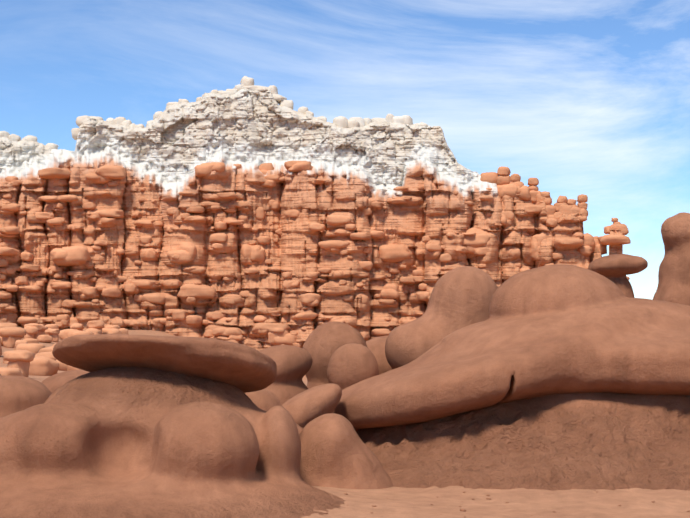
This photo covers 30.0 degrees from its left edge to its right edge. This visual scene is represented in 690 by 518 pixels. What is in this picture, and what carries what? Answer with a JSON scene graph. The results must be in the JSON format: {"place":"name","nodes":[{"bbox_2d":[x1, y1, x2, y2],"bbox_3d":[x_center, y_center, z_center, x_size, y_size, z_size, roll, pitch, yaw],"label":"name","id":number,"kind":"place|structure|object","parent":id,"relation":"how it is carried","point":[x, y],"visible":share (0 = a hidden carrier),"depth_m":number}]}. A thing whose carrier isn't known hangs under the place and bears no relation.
{"place":"outdoors","nodes":[
{"label":"outdoors","id":0,"kind":"place"},
{"bbox_2d":[0,88,622,375],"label":"cliff","id":1,"kind":"structure","parent":0,"point":[165,153],"depth_m":123.88},
{"bbox_2d":[0,76,630,345],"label":"cliff rocks","id":2,"kind":"object","parent":1,"relation":"on","point":[476,241],"visible":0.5,"depth_m":122.56},
{"bbox_2d":[0,330,689,517],"bbox_3d":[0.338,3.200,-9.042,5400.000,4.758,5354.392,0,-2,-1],"label":"ground","id":3,"kind":"structure","parent":0,"point":[401,502],"depth_m":11.30},
{"bbox_2d":[0,370,88,416],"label":"rocks","id":4,"kind":"object","parent":3,"relation":"on","point":[19,393],"visible":0.29,"depth_m":16.23},
{"bbox_2d":[0,320,127,376],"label":"rocks","id":5,"kind":"object","parent":3,"relation":"on","point":[28,355],"visible":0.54,"depth_m":61.48},
{"bbox_2d":[0,367,347,517],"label":"rock mound","id":6,"kind":"object","parent":3,"relation":"on","point":[127,442],"visible":0.85,"depth_m":10.65},
{"bbox_2d":[52,334,276,392],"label":"flat caprock","id":7,"kind":"structure","parent":6,"relation":"on","point":[244,368],"depth_m":11.51},
{"bbox_2d":[245,383,392,488],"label":"rocks","id":8,"kind":"object","parent":3,"relation":"on","point":[336,452],"visible":0.56,"depth_m":12.19},
{"bbox_2d":[259,322,392,430],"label":"rocks","id":9,"kind":"object","parent":3,"relation":"on","point":[342,355],"visible":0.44,"depth_m":15.10},
{"bbox_2d":[385,266,497,368],"bbox_3d":[1.312,1.177,16.660,1.610,2.172,1.344,0,-2,-1],"label":"boulder","id":10,"kind":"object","parent":3,"relation":"on","point":[460,297],"depth_m":16.23},
{"bbox_2d":[324,490,689,517],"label":"pebbles","id":11,"kind":"object","parent":3,"relation":"on","point":[463,510],"visible":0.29,"depth_m":11.07},
{"bbox_2d":[356,393,689,490],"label":"dirt slope","id":12,"kind":"structure","parent":3,"relation":"on","point":[590,441],"depth_m":12.83},
{"bbox_2d":[332,264,689,428],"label":"rock ledge","id":13,"kind":"object","parent":12,"relation":"on","point":[545,330],"visible":0.88,"depth_m":13.29},
{"bbox_2d":[588,212,689,305],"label":"rocks","id":14,"kind":"object","parent":3,"relation":"on","point":[673,278],"visible":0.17,"depth_m":18.30},
{"bbox_2d":[0,0,689,299],"label":"sky","id":15,"kind":"structure","parent":0,"point":[591,98]}
]}

